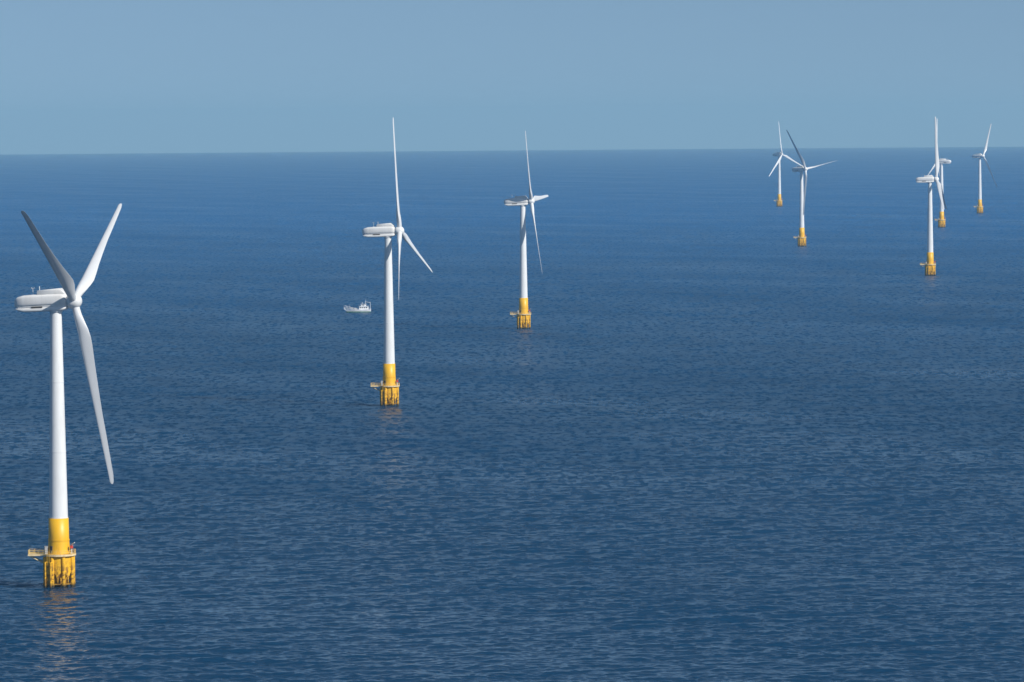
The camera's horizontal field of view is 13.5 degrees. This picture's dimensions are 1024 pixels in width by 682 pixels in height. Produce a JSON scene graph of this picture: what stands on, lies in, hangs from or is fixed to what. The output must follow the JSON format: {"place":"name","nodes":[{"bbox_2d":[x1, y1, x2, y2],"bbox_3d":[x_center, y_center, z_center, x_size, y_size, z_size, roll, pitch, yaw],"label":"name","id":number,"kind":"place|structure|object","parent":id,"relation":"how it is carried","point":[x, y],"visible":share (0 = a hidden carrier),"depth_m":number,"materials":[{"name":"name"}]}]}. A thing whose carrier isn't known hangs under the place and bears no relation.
{"place":"outdoors","nodes":[
{"label":"outdoors","id":0,"kind":"place"},
{"bbox_2d":[0,147,1023,681],"bbox_3d":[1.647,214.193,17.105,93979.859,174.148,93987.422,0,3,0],"label":"sea","id":1,"kind":"structure","parent":0,"point":[704,419],"depth_m":1874.70,"materials":[{"name":"liquid"}]},
{"bbox_2d":[14,203,121,588],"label":"wind turbine","id":2,"kind":"object","parent":1,"relation":"in","point":[58,561],"visible":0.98,"depth_m":1204.05,"materials":[{"name":"white paint"}]},
{"bbox_2d":[344,300,370,312],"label":"fishing boat","id":3,"kind":"object","parent":1,"relation":"on","point":[363,308],"visible":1,"depth_m":2969.59,"materials":[{"name":"white metal"}]},
{"bbox_2d":[362,118,432,405],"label":"wind turbine","id":4,"kind":"object","parent":1,"relation":"in","point":[389,390],"visible":0.98,"depth_m":1972.06,"materials":[{"name":"white paint"}]},
{"bbox_2d":[504,131,547,328],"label":"wind turbine","id":5,"kind":"object","parent":1,"relation":"in","point":[523,314],"visible":0.97,"depth_m":2707.92,"materials":[{"name":"white paint"}]},
{"bbox_2d":[769,128,801,206],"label":"wind turbine","id":6,"kind":"object","parent":1,"relation":"in","point":[779,200],"visible":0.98,"depth_m":6644.82,"materials":[{"name":"white paint"}]},
{"bbox_2d":[786,130,837,246],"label":"wind turbine","id":7,"kind":"object","parent":1,"relation":"in","point":[801,237],"visible":0.98,"depth_m":4469.16,"materials":[{"name":"white paint"}]},
{"bbox_2d":[916,117,946,275],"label":"wind turbine","id":8,"kind":"object","parent":1,"relation":"in","point":[930,267],"visible":0.98,"depth_m":3589.66,"materials":[{"name":"white paint"}]},
{"bbox_2d":[928,119,950,227],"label":"wind turbine","id":9,"kind":"object","parent":1,"relation":"in","point":[941,222],"visible":0.8,"depth_m":5230.72,"materials":[{"name":"white paint"}]},
{"bbox_2d":[972,124,996,212],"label":"wind turbine","id":10,"kind":"object","parent":1,"relation":"in","point":[979,205],"visible":1,"depth_m":6037.05,"materials":[{"name":"white paint"}]},
{"bbox_2d":[0,0,1023,153],"label":"sky","id":11,"kind":"structure","parent":0,"point":[77,76],"materials":[{"name":"blue"}]}
]}

